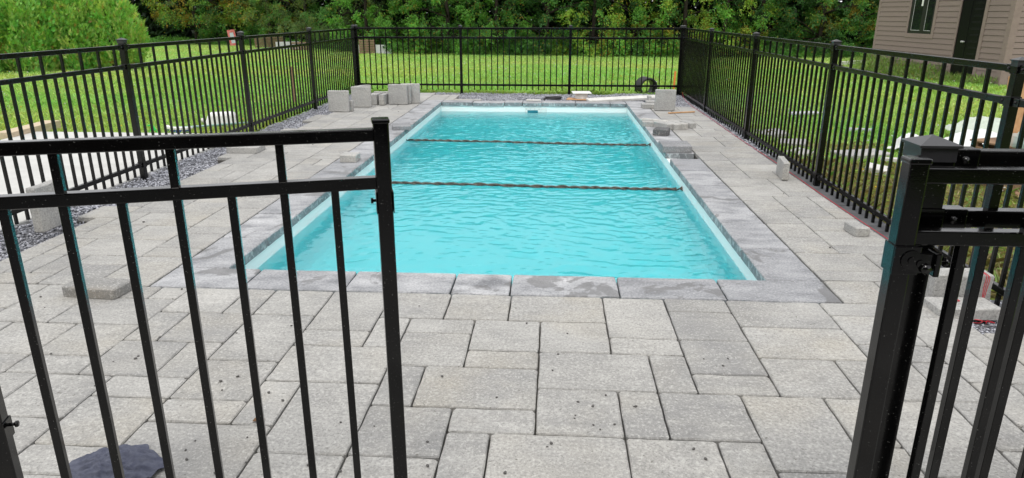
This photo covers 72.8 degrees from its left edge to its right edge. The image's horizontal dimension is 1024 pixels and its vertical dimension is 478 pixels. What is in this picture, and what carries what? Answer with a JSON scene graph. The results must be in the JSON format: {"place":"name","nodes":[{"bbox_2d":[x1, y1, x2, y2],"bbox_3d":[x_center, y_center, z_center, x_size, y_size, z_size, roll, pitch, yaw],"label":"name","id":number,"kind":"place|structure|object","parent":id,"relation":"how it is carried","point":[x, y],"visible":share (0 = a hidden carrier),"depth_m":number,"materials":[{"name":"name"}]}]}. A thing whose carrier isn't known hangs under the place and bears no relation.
{"place":"outdoors","nodes":[
{"label":"outdoors","id":0,"kind":"place"},
{"bbox_2d":[0,132,215,236],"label":"concrete pavement","id":1,"kind":"structure","parent":0,"point":[12,176],"depth_m":7.38,"materials":[{"name":"white concrete"}]},
{"bbox_2d":[69,444,163,477],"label":"stone","id":2,"kind":"object","parent":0,"point":[142,461],"visible":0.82,"depth_m":2.41,"materials":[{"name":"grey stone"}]},
{"bbox_2d":[275,41,298,48],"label":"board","id":3,"kind":"object","parent":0,"point":[282,43],"visible":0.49,"depth_m":52.26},
{"bbox_2d":[0,93,1023,477],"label":"patio","id":4,"kind":"structure","parent":0,"point":[778,395],"depth_m":3.14,"materials":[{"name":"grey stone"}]},
{"bbox_2d":[26,179,61,232],"bbox_3d":[-3.415,-0.251,5.130,0.062,0.335,0.341,0,18,1],"label":"paver","id":5,"kind":"object","parent":4,"relation":"on","point":[44,220],"visible":0.51,"depth_m":5.03,"materials":[{"name":"concrete"}]},
{"bbox_2d":[62,276,131,299],"bbox_3d":[-2.359,0.276,3.956,0.325,0.060,0.173,3,18,8],"label":"paver","id":6,"kind":"object","parent":4,"relation":"on","point":[104,288],"visible":0.74,"depth_m":3.90,"materials":[{"name":"grey concrete"}]},
{"bbox_2d":[226,146,265,152],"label":"paver","id":7,"kind":"object","parent":4,"relation":"on","point":[253,149],"visible":0.61,"depth_m":7.90,"materials":[{"name":"concrete"}]},
{"bbox_2d":[327,90,349,111],"bbox_3d":[-2.784,-2.215,11.156,0.338,0.338,0.060,1,18,3],"label":"paver","id":8,"kind":"object","parent":4,"relation":"on","point":[338,101],"visible":1,"depth_m":11.13,"materials":[{"name":"concrete"}]},
{"bbox_2d":[340,152,360,161],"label":"paver","id":9,"kind":"object","parent":4,"relation":"on","point":[349,156],"visible":1,"depth_m":7.41,"materials":[{"name":"concrete"}]},
{"bbox_2d":[349,100,353,110],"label":"paver","id":10,"kind":"object","parent":4,"relation":"on","point":[351,105],"visible":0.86,"depth_m":11.22,"materials":[{"name":"concrete"}]},
{"bbox_2d":[351,86,371,106],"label":"paver","id":11,"kind":"object","parent":4,"relation":"on","point":[360,96],"visible":0.88,"depth_m":11.69,"materials":[{"name":"concrete"}]},
{"bbox_2d":[372,93,382,104],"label":"paver","id":12,"kind":"object","parent":4,"relation":"on","point":[375,98],"visible":0.74,"depth_m":12.02,"materials":[{"name":"concrete"}]},
{"bbox_2d":[379,93,388,104],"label":"paver","id":13,"kind":"object","parent":4,"relation":"on","point":[383,99],"visible":0.83,"depth_m":11.99,"materials":[{"name":"concrete"}]},
{"bbox_2d":[388,84,407,104],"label":"paver","id":14,"kind":"object","parent":4,"relation":"on","point":[397,93],"visible":1,"depth_m":12.04,"materials":[{"name":"concrete"}]},
{"bbox_2d":[407,84,410,103],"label":"paver","id":15,"kind":"object","parent":4,"relation":"on","point":[409,93],"visible":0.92,"depth_m":12.10,"materials":[{"name":"concrete"}]},
{"bbox_2d":[403,83,419,102],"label":"paver","id":16,"kind":"object","parent":4,"relation":"on","point":[415,93],"visible":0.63,"depth_m":12.20,"materials":[{"name":"concrete"}]},
{"bbox_2d":[641,103,653,108],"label":"paver","id":17,"kind":"object","parent":4,"relation":"on","point":[648,105],"visible":0.58,"depth_m":11.62,"materials":[{"name":"concrete"}]},
{"bbox_2d":[654,89,675,110],"bbox_3d":[2.500,-2.268,11.331,0.338,0.341,0.062,3,18,8],"label":"paver","id":18,"kind":"object","parent":4,"relation":"on","point":[665,99],"visible":1,"depth_m":11.30,"materials":[{"name":"concrete"}]},
{"bbox_2d":[663,121,680,129],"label":"paver","id":19,"kind":"object","parent":4,"relation":"on","point":[676,126],"visible":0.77,"depth_m":9.51,"materials":[{"name":"concrete"}]},
{"bbox_2d":[670,120,687,129],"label":"paver","id":20,"kind":"object","parent":4,"relation":"on","point":[684,126],"visible":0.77,"depth_m":9.53,"materials":[{"name":"concrete"}]},
{"bbox_2d":[668,111,694,113],"bbox_3d":[2.713,-2.027,11.113,0.480,0.018,0.034,-6,19,-17],"label":"wood stick","id":21,"kind":"object","parent":4,"relation":"on","point":[681,112],"visible":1,"depth_m":11.11,"materials":[{"name":"orange wood"}]},
{"bbox_2d":[679,120,695,127],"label":"paver","id":22,"kind":"object","parent":4,"relation":"on","point":[691,124],"visible":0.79,"depth_m":9.64,"materials":[{"name":"concrete"}]},
{"bbox_2d":[776,156,789,180],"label":"paver","id":23,"kind":"object","parent":4,"relation":"on","point":[783,168],"visible":1,"depth_m":6.63,"materials":[{"name":"concrete"}]},
{"bbox_2d":[682,92,887,238],"bbox_3d":[2.924,-1.389,9.085,0.113,0.058,9.351,1,18,4],"label":"string","id":24,"kind":"object","parent":4,"relation":"on","point":[801,180],"visible":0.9,"depth_m":6.26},
{"bbox_2d":[843,221,869,236],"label":"paver","id":25,"kind":"object","parent":4,"relation":"on","point":[857,228],"visible":1,"depth_m":4.99,"materials":[{"name":"concrete"}]},
{"bbox_2d":[871,134,1023,477],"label":"metal fence","id":26,"kind":"object","parent":4,"relation":"on","point":[935,211],"visible":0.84,"depth_m":1.56,"materials":[{"name":"black metal"}]},
{"bbox_2d":[846,155,1023,477],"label":"gate","id":27,"kind":"structure","parent":26,"relation":"attached to","point":[904,256],"depth_m":1.46,"materials":[{"name":"black metal"}]},
{"bbox_2d":[925,268,986,295],"bbox_3d":[2.484,0.246,3.900,0.323,0.160,0.062,1,18,2],"label":"paver","id":28,"kind":"object","parent":4,"relation":"on","point":[947,269],"visible":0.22,"depth_m":3.88,"materials":[{"name":"concrete"}]},
{"bbox_2d":[925,271,994,300],"bbox_3d":[2.476,0.266,3.836,0.323,0.162,0.059,1,18,2],"label":"paver","id":29,"kind":"object","parent":4,"relation":"on","point":[936,286],"visible":0.36,"depth_m":3.81,"materials":[{"name":"concrete"}]},
{"bbox_2d":[982,272,989,297],"bbox_3d":[2.586,0.265,3.811,0.026,0.158,0.069,1,18,3],"label":"string","id":30,"kind":"object","parent":29,"relation":"attached to","point":[983,296],"visible":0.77,"depth_m":3.79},
{"bbox_2d":[923,297,1000,319],"bbox_3d":[2.421,0.371,3.739,0.335,0.064,0.168,1,18,2],"label":"paver","id":31,"kind":"object","parent":4,"relation":"on","point":[986,309],"visible":0.58,"depth_m":3.68,"materials":[{"name":"concrete"}]},
{"bbox_3d":[-1.379,0.397,1.674,0.086,1.350,0.086,-4,19,-13],"label":"gate post","id":32,"kind":"object","parent":4,"relation":"on","visible":0},
{"bbox_2d":[0,117,407,477],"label":"gate","id":33,"kind":"structure","parent":32,"relation":"attached to","point":[63,199],"depth_m":1.72,"materials":[{"name":"black metal"}]},
{"bbox_2d":[0,41,1023,299],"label":"ground","id":34,"kind":"structure","parent":0,"point":[192,45],"depth_m":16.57,"materials":[{"name":"green plant"}]},
{"bbox_2d":[0,0,18,72],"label":"cedar shrub","id":35,"kind":"object","parent":34,"relation":"on","point":[5,14],"visible":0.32,"depth_m":20.90,"materials":[{"name":"green plant"}]},
{"bbox_2d":[0,120,60,138],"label":"form board","id":36,"kind":"object","parent":34,"relation":"on","point":[26,130],"visible":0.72,"depth_m":9.55,"materials":[{"name":"beige wood"}]},
{"bbox_2d":[0,0,68,72],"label":"cedar shrub","id":37,"kind":"object","parent":34,"relation":"on","point":[14,9],"visible":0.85,"depth_m":20.87,"materials":[{"name":"green plant"}]},
{"bbox_2d":[23,0,112,70],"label":"cedar shrub","id":38,"kind":"object","parent":34,"relation":"on","point":[64,7],"visible":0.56,"depth_m":21.86,"materials":[{"name":"green plant"}]},
{"bbox_2d":[68,0,151,68],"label":"cedar shrub","id":39,"kind":"object","parent":34,"relation":"on","point":[107,11],"visible":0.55,"depth_m":22.73,"materials":[{"name":"green plant"}]},
{"bbox_2d":[142,0,240,43],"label":"maple tree","id":40,"kind":"object","parent":34,"relation":"on","point":[164,18],"visible":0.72,"depth_m":58.67,"materials":[{"name":"green plant"}]},
{"bbox_2d":[166,122,247,132],"bbox_3d":[-4.284,-1.639,10.084,1.345,0.080,0.384,-10,21,-28],"label":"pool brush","id":41,"kind":"object","parent":34,"relation":"on","point":[181,129],"visible":0.55,"depth_m":9.85,"materials":[{"name":"white plastic"}]},
{"bbox_2d":[201,111,235,126],"bbox_3d":[-4.351,-1.776,10.323,0.500,0.215,0.230,-5,19,-16],"label":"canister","id":42,"kind":"object","parent":34,"relation":"on","point":[216,117],"visible":0.52,"depth_m":10.24,"materials":[{"name":"white plastic"}]},
{"bbox_2d":[188,0,272,44],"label":"broadleaf tree","id":43,"kind":"object","parent":34,"relation":"on","point":[207,34],"visible":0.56,"depth_m":60.04,"materials":[{"name":"green plant"}]},
{"bbox_2d":[227,29,235,45],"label":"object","id":44,"kind":"object","parent":34,"relation":"on","point":[230,33],"visible":0.67,"depth_m":57.96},
{"bbox_2d":[219,0,312,33],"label":"maple tree","id":45,"kind":"object","parent":34,"relation":"on","point":[234,15],"visible":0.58,"depth_m":58.23,"materials":[{"name":"green plant"}]},
{"bbox_2d":[254,37,282,47],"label":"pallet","id":46,"kind":"object","parent":34,"relation":"on","point":[268,41],"visible":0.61,"depth_m":55.23,"materials":[{"name":"brown wood"}]},
{"bbox_2d":[291,67,294,102],"bbox_3d":[-4.064,-2.804,12.887,0.048,0.770,0.024,-1,18,4],"label":"stake","id":47,"kind":"object","parent":34,"relation":"on","point":[293,84],"visible":0.24,"depth_m":12.85,"materials":[{"name":"brown wood"}]},
{"bbox_2d":[291,42,308,49],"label":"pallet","id":48,"kind":"object","parent":34,"relation":"on","point":[300,46],"visible":0.16,"depth_m":50.95,"materials":[{"name":"brown wood"}]},
{"bbox_2d":[240,0,362,41],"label":"willow tree","id":49,"kind":"object","parent":34,"relation":"on","point":[272,16],"visible":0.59,"depth_m":55.06,"materials":[{"name":"green plant"}]},
{"bbox_2d":[288,0,387,41],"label":"willow tree","id":50,"kind":"object","parent":34,"relation":"on","point":[316,27],"visible":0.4,"depth_m":52.30,"materials":[{"name":"green plant"}]},
{"bbox_2d":[323,0,406,51],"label":"broadleaf tree","id":51,"kind":"object","parent":34,"relation":"on","point":[392,9],"visible":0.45,"depth_m":49.46,"materials":[{"name":"green plant"}]},
{"bbox_2d":[359,40,374,53],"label":"pallet","id":52,"kind":"object","parent":34,"relation":"on","point":[366,42],"visible":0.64,"depth_m":46.61,"materials":[{"name":"brown wood"}]},
{"bbox_2d":[376,45,391,53],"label":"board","id":53,"kind":"object","parent":34,"relation":"on","point":[378,49],"visible":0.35,"depth_m":46.80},
{"bbox_2d":[362,0,457,53],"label":"broadleaf tree","id":54,"kind":"object","parent":34,"relation":"on","point":[379,32],"visible":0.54,"depth_m":47.38,"materials":[{"name":"green plant"}]},
{"bbox_2d":[398,0,494,54],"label":"broadleaf tree","id":55,"kind":"object","parent":34,"relation":"on","point":[414,21],"visible":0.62,"depth_m":45.97,"materials":[{"name":"green plant"}]},
{"bbox_2d":[17,0,878,51],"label":"wood","id":56,"kind":"object","parent":34,"relation":"on","point":[154,29],"visible":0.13,"depth_m":50.57,"materials":[{"name":"green plant"}]},
{"bbox_2d":[150,100,841,303],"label":"swimming pool","id":57,"kind":"structure","parent":34,"relation":"in","point":[772,267],"depth_m":4.53,"materials":[{"name":"stone"},{"name":"blue grey stone"},{"name":"pale blue vinyl liner"}]},
{"bbox_2d":[392,123,410,129],"bbox_3d":[-1.528,-1.557,9.594,0.260,0.057,0.307,-3,18,-10],"label":"coping offcut","id":58,"kind":"object","parent":57,"relation":"on","point":[401,126],"visible":1,"depth_m":9.47,"materials":[{"name":"stone"}]},
{"bbox_2d":[257,111,746,282],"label":"water","id":59,"kind":"structure","parent":57,"relation":"in","point":[494,230],"depth_m":6.19,"materials":[{"name":"blue liquid"}]},
{"bbox_2d":[406,139,650,145],"bbox_3d":[0.178,-1.315,9.458,3.406,0.054,0.092,2,18,6],"label":"rope","id":60,"kind":"object","parent":57,"relation":"attached to","point":[561,143],"visible":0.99,"depth_m":9.42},
{"bbox_2d":[526,99,540,100],"bbox_3d":[0.392,-2.528,12.637,0.262,0.020,0.101,1,18,3],"label":"paver strip","id":61,"kind":"object","parent":57,"relation":"on","point":[533,99],"visible":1,"depth_m":12.62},
{"bbox_2d":[392,181,682,190],"bbox_3d":[0.046,-0.545,7.094,3.373,0.054,0.092,2,18,5],"label":"rope","id":62,"kind":"object","parent":57,"relation":"attached to","point":[542,186],"visible":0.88,"depth_m":7.05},
{"bbox_2d":[586,95,654,101],"bbox_3d":[2.034,-2.576,12.749,1.360,0.042,0.220,-5,24,-12],"label":"plank","id":63,"kind":"object","parent":57,"relation":"on","point":[623,98],"visible":0.76,"depth_m":12.67,"materials":[{"name":"white wood"}]},
{"bbox_2d":[640,118,660,126],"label":"paver","id":64,"kind":"object","parent":57,"relation":"on","point":[646,123],"visible":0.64,"depth_m":9.77,"materials":[{"name":"concrete"}]},
{"bbox_2d":[653,127,669,135],"bbox_3d":[1.973,-1.421,9.152,0.205,0.079,0.229,7,19,20],"label":"coping offcut","id":65,"kind":"object","parent":57,"relation":"on","point":[662,131],"visible":1,"depth_m":9.06,"materials":[{"name":"stone"}]},
{"bbox_2d":[652,121,672,129],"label":"paver","id":66,"kind":"object","parent":57,"relation":"on","point":[660,124],"visible":0.87,"depth_m":9.60,"materials":[{"name":"concrete"}]},
{"bbox_2d":[658,140,691,152],"bbox_3d":[1.905,-1.081,8.111,0.341,0.077,0.364,1,18,3],"label":"coping stone","id":67,"kind":"object","parent":57,"relation":"on","point":[668,146],"visible":1,"depth_m":7.96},
{"bbox_2d":[450,0,545,55],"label":"broadleaf tree","id":68,"kind":"object","parent":34,"relation":"on","point":[511,33],"visible":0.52,"depth_m":45.28,"materials":[{"name":"green plant"}]},
{"bbox_2d":[0,92,1002,334],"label":"gravel","id":69,"kind":"structure","parent":34,"relation":"on","point":[194,166],"depth_m":7.73,"materials":[{"name":"grey gravel"}]},
{"bbox_2d":[0,25,357,224],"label":"metal fence","id":70,"kind":"object","parent":69,"relation":"on","point":[126,67],"visible":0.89,"depth_m":7.31,"materials":[{"name":"black metal"}]},
{"bbox_2d":[355,24,683,95],"bbox_3d":[0.096,-3.587,13.933,6.544,1.360,0.074,1,18,3],"label":"metal fence","id":71,"kind":"object","parent":69,"relation":"on","point":[570,28],"visible":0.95,"depth_m":13.90,"materials":[{"name":"black metal"}]},
{"bbox_2d":[543,96,561,100],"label":"paver","id":72,"kind":"object","parent":69,"relation":"on","point":[553,97],"visible":1,"depth_m":12.70,"materials":[{"name":"grey concrete"}]},
{"bbox_2d":[679,25,1023,305],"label":"metal fence","id":73,"kind":"object","parent":69,"relation":"on","point":[697,71],"visible":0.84,"depth_m":6.22,"materials":[{"name":"black metal"}]},
{"bbox_2d":[1,60,1005,190],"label":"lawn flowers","id":74,"kind":"object","parent":34,"relation":"on","point":[534,92],"visible":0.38,"depth_m":16.89,"materials":[{"name":"plant"}]},
{"bbox_2d":[493,0,600,55],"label":"broadleaf tree","id":75,"kind":"object","parent":34,"relation":"on","point":[544,17],"visible":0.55,"depth_m":45.08,"materials":[{"name":"green plant"}]},
{"bbox_2d":[148,31,996,84],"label":"undergrowth","id":76,"kind":"object","parent":34,"relation":"on","point":[912,71],"visible":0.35,"depth_m":22.45,"materials":[{"name":"green plant"}]},
{"bbox_2d":[543,0,642,56],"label":"broadleaf tree","id":77,"kind":"object","parent":34,"relation":"on","point":[619,17],"visible":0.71,"depth_m":43.93,"materials":[{"name":"green plant"}]},
{"bbox_2d":[586,0,688,56],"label":"broadleaf tree","id":78,"kind":"object","parent":34,"relation":"on","point":[634,4],"visible":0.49,"depth_m":45.00,"materials":[{"name":"green plant"}]},
{"bbox_2d":[634,76,657,93],"bbox_3d":[2.808,-3.196,14.566,0.394,0.394,0.380,-3,18,-9],"label":"drain pipe","id":79,"kind":"object","parent":34,"relation":"on","point":[644,79],"visible":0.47,"depth_m":14.47,"materials":[{"name":"black plastic"}]},
{"bbox_2d":[673,71,675,88],"bbox_3d":[3.566,-3.428,15.255,0.042,0.510,0.024,2,18,3],"label":"stake","id":80,"kind":"object","parent":34,"relation":"on","point":[674,80],"visible":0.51,"depth_m":15.22,"materials":[{"name":"orange paint"}]},
{"bbox_2d":[632,0,743,56],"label":"broadleaf tree","id":81,"kind":"object","parent":34,"relation":"on","point":[667,3],"visible":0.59,"depth_m":43.15,"materials":[{"name":"green plant"}]},
{"bbox_2d":[678,0,780,56],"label":"broadleaf tree","id":82,"kind":"object","parent":34,"relation":"on","point":[693,19],"visible":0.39,"depth_m":43.28,"materials":[{"name":"green plant"}]},
{"bbox_2d":[707,0,817,55],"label":"broadleaf tree","id":83,"kind":"object","parent":34,"relation":"on","point":[761,11],"visible":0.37,"depth_m":44.73,"materials":[{"name":"green plant"}]},
{"bbox_2d":[756,128,788,137],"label":"paver","id":84,"kind":"object","parent":34,"relation":"on","point":[774,132],"visible":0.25,"depth_m":9.49,"materials":[{"name":"concrete"}]},
{"bbox_2d":[780,138,805,147],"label":"paver","id":85,"kind":"object","parent":34,"relation":"on","point":[795,142],"visible":0.2,"depth_m":8.82,"materials":[{"name":"concrete"}]},
{"bbox_2d":[786,147,813,157],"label":"paver","id":86,"kind":"object","parent":34,"relation":"on","point":[802,153],"visible":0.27,"depth_m":8.21,"materials":[{"name":"concrete"}]},
{"bbox_2d":[788,111,818,114],"bbox_3d":[4.806,-2.070,11.404,0.720,0.030,0.100,-8,31,-31],"label":"plank","id":87,"kind":"object","parent":34,"relation":"on","point":[803,113],"visible":0.27,"depth_m":11.33,"materials":[{"name":"grey wood"}]},
{"bbox_2d":[764,0,879,57],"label":"broadleaf tree","id":88,"kind":"object","parent":34,"relation":"on","point":[818,37],"visible":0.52,"depth_m":43.60,"materials":[{"name":"green plant"}]},
{"bbox_2d":[805,0,877,46],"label":"maple tree","id":89,"kind":"object","parent":34,"relation":"on","point":[840,24],"visible":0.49,"depth_m":43.99,"materials":[{"name":"green plant"}]},
{"bbox_2d":[840,60,861,71],"bbox_3d":[11.272,-5.697,23.045,0.840,0.420,0.120,-4,18,2],"label":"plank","id":90,"kind":"object","parent":34,"relation":"on","point":[842,63],"visible":0.1,"depth_m":22.95,"materials":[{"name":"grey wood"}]},
{"bbox_2d":[758,152,944,267],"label":"edging path","id":91,"kind":"structure","parent":34,"relation":"on","point":[867,221],"depth_m":6.01,"materials":[{"name":"grey concrete"}]},
{"bbox_2d":[830,148,889,159],"bbox_3d":[4.145,-1.008,8.232,0.624,0.053,0.345,-4,19,-13],"label":"paver","id":92,"kind":"object","parent":34,"relation":"on","point":[866,153],"visible":0.41,"depth_m":8.14,"materials":[{"name":"concrete"}]},
{"bbox_2d":[849,127,871,131],"bbox_3d":[4.949,-1.550,9.870,0.340,0.050,0.060,6,19,17],"label":"plank","id":93,"kind":"object","parent":34,"relation":"on","point":[850,129],"depth_m":9.84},
{"bbox_2d":[855,5,878,46],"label":"broadleaf tree","id":94,"kind":"object","parent":34,"relation":"on","point":[871,36],"visible":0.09,"depth_m":44.32,"materials":[{"name":"green plant"}]},
{"bbox_2d":[864,162,887,175],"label":"paver","id":95,"kind":"object","parent":34,"relation":"on","point":[877,168],"visible":0.26,"depth_m":7.30,"materials":[{"name":"white concrete"}]},
{"bbox_2d":[880,157,901,161],"bbox_3d":[4.324,-0.901,7.887,0.245,0.042,0.084,3,18,10],"label":"paver strip","id":96,"kind":"object","parent":34,"relation":"on","point":[894,159],"visible":0.26,"depth_m":7.86,"materials":[{"name":"beige concrete"}]},
{"bbox_2d":[887,133,917,149],"bbox_3d":[4.864,-1.192,8.499,0.416,0.221,0.344,-13,22,-35],"label":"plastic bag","id":97,"kind":"object","parent":34,"relation":"on","point":[898,140],"visible":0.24,"depth_m":8.46,"materials":[{"name":"white plastic"}]},
{"bbox_2d":[870,0,1023,85],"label":"house","id":98,"kind":"structure","parent":34,"relation":"on","point":[987,30],"depth_m":18.14,"materials":[{"name":"beige"}]},
{"bbox_2d":[904,0,939,38],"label":"window","id":99,"kind":"structure","parent":98,"relation":"in","point":[922,14],"depth_m":19.54,"materials":[{"name":"beige glass"}]},
{"bbox_2d":[948,0,990,77],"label":"door","id":100,"kind":"structure","parent":98,"relation":"in","point":[972,17],"depth_m":17.64,"materials":[{"name":"black paint"}]},
{"bbox_2d":[970,137,1021,192],"bbox_3d":[5.174,-0.691,6.670,1.040,0.439,0.940,-5,19,-16],"label":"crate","id":101,"kind":"object","parent":34,"relation":"on","point":[980,141],"visible":0.18,"depth_m":6.79,"materials":[{"name":"brown wood"}]},
{"bbox_2d":[1006,76,1023,141],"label":"plywood","id":102,"kind":"object","parent":101,"relation":"on","point":[1018,121],"visible":0.31,"depth_m":6.68,"materials":[{"name":"beige wood"}]},
{"bbox_2d":[571,91,591,98],"bbox_3d":[1.287,-2.670,12.883,0.344,0.114,0.344,0,18,0],"label":"pipe flange","id":103,"kind":"object","parent":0,"point":[581,94],"visible":0.94,"depth_m":12.78,"materials":[{"name":"white plastic"}]},
{"bbox_2d":[1013,132,1023,148],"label":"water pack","id":104,"kind":"object","parent":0,"point":[1015,141],"visible":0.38,"depth_m":6.38,"materials":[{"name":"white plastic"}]},
{"bbox_3d":[6.352,-1.435,9.099,1.034,0.266,0.903,6,19,17],"label":"plastic sheet","id":105,"kind":"object","parent":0,"visible":0},
{"bbox_2d":[944,129,996,145],"bbox_3d":[5.935,-1.218,8.566,1.138,0.200,0.604,-5,19,-16],"label":"plastic sheet","id":106,"kind":"object","parent":105,"relation":"on","point":[969,134],"visible":0.16,"depth_m":8.64,"materials":[{"name":"white plastic"}]}
]}

